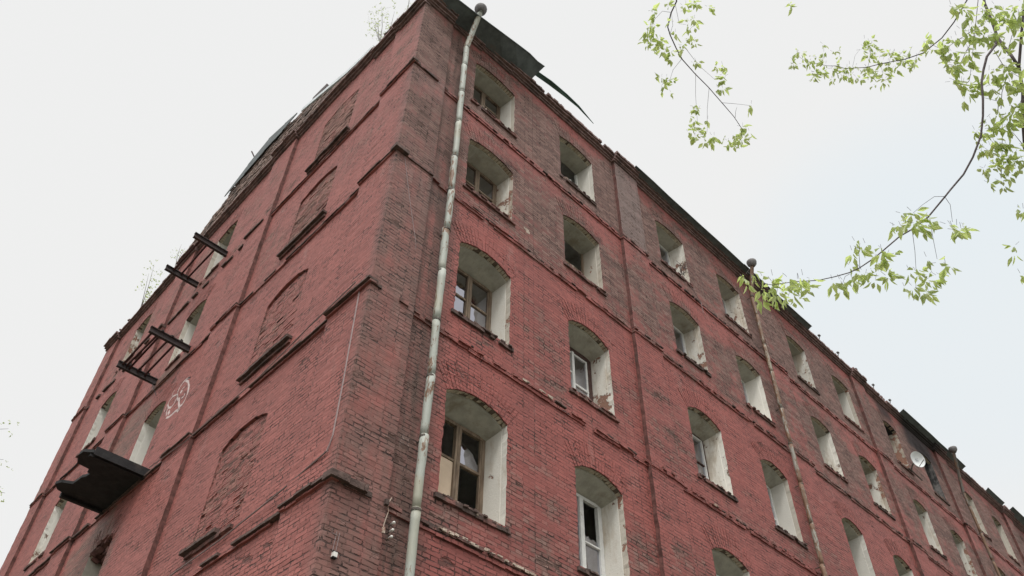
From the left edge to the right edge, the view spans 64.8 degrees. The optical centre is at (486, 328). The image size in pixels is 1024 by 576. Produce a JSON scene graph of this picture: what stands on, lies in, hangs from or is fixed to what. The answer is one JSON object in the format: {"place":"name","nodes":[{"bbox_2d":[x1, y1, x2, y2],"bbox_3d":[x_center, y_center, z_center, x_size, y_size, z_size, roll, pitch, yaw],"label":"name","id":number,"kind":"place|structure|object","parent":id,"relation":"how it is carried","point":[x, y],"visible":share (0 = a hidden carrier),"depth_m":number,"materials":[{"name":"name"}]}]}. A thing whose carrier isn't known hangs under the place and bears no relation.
{"place":"outdoors","nodes":[
{"label":"outdoors","id":0,"kind":"place"},
{"bbox_2d":[0,0,1023,568],"label":"sky","id":1,"kind":"structure","parent":0,"point":[126,126],"materials":[{"name":"white"}]},
{"label":"ground","id":2,"kind":"structure","parent":0,"visible":0},
{"bbox_2d":[0,420,18,501],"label":"distant tree","id":3,"kind":"object","parent":2,"relation":"on","point":[6,462],"visible":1,"depth_m":34.62,"materials":[{"name":"green plant"}]},
{"bbox_2d":[0,0,1023,575],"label":"brick apartment building","id":4,"kind":"structure","parent":2,"relation":"on","point":[604,402],"depth_m":17.49,"materials":[{"name":"brick"}]},
{"bbox_2d":[23,472,80,570],"bbox_3d":[-11.875,5.416,22.582,0.616,2.739,1.718,34,-52,-28],"label":"window","id":5,"kind":"structure","parent":4,"relation":"in","point":[49,529],"depth_m":22.75,"materials":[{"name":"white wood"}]},
{"bbox_2d":[75,377,123,457],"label":"window","id":6,"kind":"structure","parent":4,"relation":"in","point":[99,420],"depth_m":25.41,"materials":[{"name":"white paint"}]},
{"bbox_2d":[55,446,150,514],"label":"ruined balcony","id":7,"kind":"structure","parent":4,"relation":"attached to","point":[109,478],"depth_m":17.55,"materials":[{"name":"concrete"}]},
{"bbox_2d":[82,514,124,575],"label":"window","id":8,"kind":"structure","parent":4,"relation":"in","point":[98,553],"depth_m":17.50,"materials":[{"name":"brown brick"}]},
{"bbox_2d":[115,301,158,373],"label":"window","id":9,"kind":"structure","parent":4,"relation":"in","point":[138,335],"depth_m":27.83,"materials":[{"name":"white paint"}]},
{"bbox_2d":[135,260,160,305],"bbox_3d":[-12.292,-1.551,29.357,0.900,1.871,1.418,-2,-44,5],"label":"roof sapling","id":10,"kind":"object","parent":4,"relation":"on","point":[144,298],"visible":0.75,"depth_m":29.30,"materials":[{"name":"green plant"}]},
{"bbox_2d":[129,383,176,464],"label":"window","id":11,"kind":"structure","parent":4,"relation":"in","point":[140,449],"depth_m":19.99,"materials":[{"name":"white paint"}]},
{"bbox_2d":[116,326,190,394],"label":"ruined balcony","id":12,"kind":"structure","parent":4,"relation":"attached to","point":[157,333],"depth_m":20.57,"materials":[{"name":"black metal"}]},
{"bbox_2d":[170,249,185,265],"bbox_3d":[-10.967,-2.548,28.790,0.722,1.210,0.796,34,-52,-28],"label":"roof sapling","id":13,"kind":"object","parent":4,"relation":"on","point":[178,255],"visible":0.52,"depth_m":28.56,"materials":[{"name":"green plant"}]},
{"bbox_2d":[165,283,215,370],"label":"window","id":14,"kind":"structure","parent":4,"relation":"in","point":[195,311],"depth_m":22.44,"materials":[{"name":"white paint"}]},
{"bbox_2d":[164,232,227,287],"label":"ruined balcony","id":15,"kind":"structure","parent":4,"relation":"attached to","point":[205,241],"depth_m":23.16,"materials":[{"name":"black metal"}]},
{"bbox_2d":[199,208,243,284],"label":"window","id":16,"kind":"structure","parent":4,"relation":"in","point":[225,237],"depth_m":24.72,"materials":[{"name":"white paint"}]},
{"bbox_2d":[149,281,355,467],"bbox_3d":[-4.563,1.096,14.958,0.094,0.251,7.202,34,-52,-28],"label":"cable","id":17,"kind":"object","parent":4,"relation":"attached to","point":[261,374],"visible":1,"depth_m":14.53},
{"bbox_2d":[169,291,359,575],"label":"cable","id":18,"kind":"object","parent":4,"relation":"attached to","point":[271,498],"visible":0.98,"depth_m":11.79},
{"bbox_2d":[311,84,328,109],"bbox_3d":[-5.101,-6.956,24.439,0.100,1.076,0.800,34,-52,-28],"label":"broken plank","id":19,"kind":"object","parent":4,"relation":"on","point":[323,88],"visible":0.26,"depth_m":24.48,"materials":[{"name":"grey wood"}]},
{"bbox_2d":[330,528,339,559],"bbox_3d":[-1.854,2.609,9.809,0.118,0.380,0.062,34,-52,-28],"label":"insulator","id":20,"kind":"object","parent":4,"relation":"attached to","point":[334,553],"visible":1,"depth_m":9.72,"materials":[{"name":"white ceramic"}]},
{"bbox_2d":[365,0,398,41],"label":"roof sapling","id":21,"kind":"object","parent":4,"relation":"on","point":[378,34],"visible":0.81,"depth_m":22.14,"materials":[{"name":"green plant"}]},
{"bbox_2d":[382,498,391,532],"bbox_3d":[-1.318,2.457,10.637,0.104,0.584,0.041,34,-52,-28],"label":"wire stub","id":22,"kind":"object","parent":4,"relation":"attached to","point":[383,529],"visible":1,"depth_m":10.53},
{"bbox_2d":[404,157,415,241],"bbox_3d":[-1.378,-2.062,14.630,0.038,2.903,0.714,-32,-54,31],"label":"cable","id":23,"kind":"object","parent":4,"relation":"attached to","point":[409,199],"visible":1,"depth_m":14.86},
{"bbox_2d":[404,3,486,575],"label":"drainpipe","id":24,"kind":"object","parent":4,"relation":"attached to","point":[480,9],"visible":0.99,"depth_m":13.21,"materials":[{"name":"metal"}]},
{"bbox_2d":[433,361,518,534],"bbox_3d":[-0.442,1.980,13.078,1.875,2.753,0.933,34,-52,-28],"label":"window","id":25,"kind":"structure","parent":4,"relation":"in","point":[471,416],"depth_m":13.35,"materials":[{"name":"white paint"}]},
{"bbox_2d":[450,220,520,352],"bbox_3d":[-0.212,-0.770,15.563,1.917,2.692,0.645,34,-52,-28],"label":"window","id":26,"kind":"structure","parent":4,"relation":"in","point":[480,269],"depth_m":15.99,"materials":[{"name":"white paint"}]},
{"bbox_2d":[462,121,519,225],"bbox_3d":[-0.086,-3.365,18.047,1.807,2.523,0.644,34,-52,-28],"label":"window","id":27,"kind":"structure","parent":4,"relation":"in","point":[486,164],"depth_m":18.48,"materials":[{"name":"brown wood"}]},
{"bbox_2d":[470,49,518,138],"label":"window","id":28,"kind":"structure","parent":4,"relation":"in","point":[496,99],"depth_m":20.86,"materials":[{"name":"white paint"}]},
{"bbox_2d":[554,122,596,205],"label":"window","id":29,"kind":"structure","parent":4,"relation":"in","point":[574,157],"depth_m":22.31,"materials":[{"name":"white paint"}]},
{"bbox_2d":[556,198,606,296],"bbox_3d":[2.104,-1.872,19.495,1.763,2.523,0.687,34,-52,-28],"label":"window","id":30,"kind":"structure","parent":4,"relation":"in","point":[577,235],"depth_m":19.93,"materials":[{"name":"white paint"}]},
{"bbox_2d":[559,300,619,423],"bbox_3d":[1.983,0.719,17.006,1.876,2.693,0.663,34,-52,-28],"label":"window","id":31,"kind":"structure","parent":4,"relation":"in","point":[586,346],"depth_m":17.42,"materials":[{"name":"white paint"}]},
{"bbox_2d":[565,440,629,575],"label":"window","id":32,"kind":"structure","parent":4,"relation":"in","point":[596,489],"depth_m":14.85,"materials":[{"name":"white paint"}]},
{"bbox_2d":[650,207,692,287],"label":"window","id":33,"kind":"structure","parent":4,"relation":"in","point":[670,242],"depth_m":24.29,"materials":[{"name":"white paint"}]},
{"bbox_2d":[677,260,687,275],"bbox_3d":[5.665,-1.746,23.123,0.497,0.489,0.208,34,-52,-28],"label":"dead plant","id":34,"kind":"object","parent":4,"relation":"on","point":[684,267],"visible":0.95,"depth_m":23.07,"materials":[{"name":"brown plant"}]},
{"bbox_2d":[662,285,711,377],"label":"window","id":35,"kind":"structure","parent":4,"relation":"in","point":[687,334],"depth_m":21.90,"materials":[{"name":"white paint"}]},
{"bbox_2d":[681,274,703,312],"bbox_3d":[5.746,-0.993,22.550,0.795,1.008,0.038,34,-52,-28],"label":"cable","id":36,"kind":"object","parent":4,"relation":"hanging from","point":[694,292],"visible":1,"depth_m":22.67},
{"bbox_2d":[678,388,738,502],"bbox_3d":[4.957,2.710,18.935,1.803,2.692,0.646,34,-52,-28],"label":"window","id":37,"kind":"structure","parent":4,"relation":"in","point":[707,439],"depth_m":19.38,"materials":[{"name":"white paint"}]},
{"bbox_2d":[701,524,751,575],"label":"window","id":38,"kind":"structure","parent":4,"relation":"in","point":[725,563],"depth_m":17.02,"materials":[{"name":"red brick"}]},
{"bbox_2d":[710,261,751,338],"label":"window","id":39,"kind":"structure","parent":4,"relation":"in","point":[732,304],"depth_m":25.63,"materials":[{"name":"white paint"}]},
{"bbox_2d":[728,340,775,427],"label":"window","id":40,"kind":"structure","parent":4,"relation":"in","point":[751,381],"depth_m":23.26,"materials":[{"name":"white paint"}]},
{"bbox_2d":[751,441,807,549],"bbox_3d":[7.156,4.196,20.375,1.835,2.693,0.657,34,-52,-28],"label":"window","id":41,"kind":"structure","parent":4,"relation":"in","point":[779,493],"depth_m":20.74,"materials":[{"name":"white paint"}]},
{"bbox_2d":[746,258,826,575],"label":"drainpipe","id":42,"kind":"object","parent":4,"relation":"attached to","point":[752,262],"visible":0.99,"depth_m":22.17,"materials":[{"name":"metal"}]},
{"bbox_2d":[779,322,819,395],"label":"window","id":43,"kind":"structure","parent":4,"relation":"in","point":[796,346],"depth_m":27.43,"materials":[{"name":"white paint"}]},
{"bbox_2d":[802,401,848,483],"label":"window","id":44,"kind":"structure","parent":4,"relation":"in","point":[827,448],"depth_m":25.06,"materials":[{"name":"white paint"}]},
{"bbox_2d":[825,363,864,433],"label":"window","id":45,"kind":"structure","parent":4,"relation":"in","point":[841,386],"depth_m":28.80,"materials":[{"name":"white paint"}]},
{"bbox_2d":[832,500,875,575],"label":"window","id":46,"kind":"structure","parent":4,"relation":"in","point":[863,564],"depth_m":22.68,"materials":[{"name":"white paint"}]},
{"bbox_2d":[851,441,895,520],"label":"window","id":47,"kind":"structure","parent":4,"relation":"in","point":[879,498],"depth_m":26.41,"materials":[{"name":"white paint"}]},
{"bbox_2d":[876,408,914,475],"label":"window","id":48,"kind":"structure","parent":4,"relation":"in","point":[893,437],"depth_m":30.45,"materials":[{"name":"paint"}]},
{"bbox_2d":[883,538,913,575],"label":"window","id":49,"kind":"structure","parent":4,"relation":"in","point":[902,565],"depth_m":24.19,"materials":[{"name":"brick"}]},
{"bbox_2d":[909,451,924,480],"bbox_3d":[15.679,4.988,29.436,0.632,0.708,1.053,-19,-48,22],"label":"satellite dish","id":50,"kind":"object","parent":4,"relation":"attached to","point":[917,459],"visible":1,"depth_m":29.32,"materials":[{"name":"white metal"}]},
{"bbox_2d":[905,486,947,560],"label":"window","id":51,"kind":"structure","parent":4,"relation":"in","point":[920,506],"depth_m":28.09,"materials":[{"name":"white paint"}]},
{"bbox_2d":[912,440,950,505],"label":"window","id":52,"kind":"structure","parent":4,"relation":"in","point":[936,486],"depth_m":31.75,"materials":[{"name":"grey paint"}]},
{"bbox_2d":[943,516,976,575],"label":"window","id":53,"kind":"structure","parent":4,"relation":"in","point":[962,550],"depth_m":29.50,"materials":[{"name":"white paint"}]},
{"bbox_2d":[956,479,991,541],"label":"window","id":54,"kind":"structure","parent":4,"relation":"in","point":[968,494],"depth_m":33.47,"materials":[{"name":"white paint"}]},
{"bbox_2d":[948,446,1000,575],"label":"drainpipe","id":55,"kind":"object","parent":4,"relation":"attached to","point":[952,450],"visible":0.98,"depth_m":32.03,"materials":[{"name":"metal"}]},
{"bbox_2d":[987,554,1005,575],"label":"window","id":56,"kind":"structure","parent":4,"relation":"in","point":[1002,571],"depth_m":31.49,"materials":[{"name":"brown wood"}]},
{"bbox_2d":[985,505,1020,565],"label":"window","id":57,"kind":"structure","parent":4,"relation":"in","point":[1007,545],"depth_m":34.86,"materials":[{"name":"white paint"}]},
{"bbox_2d":[637,0,1023,313],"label":"maple tree","id":58,"kind":"object","parent":2,"relation":"on","point":[1015,25],"visible":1,"depth_m":5.70,"materials":[{"name":"green plant"}]}
]}

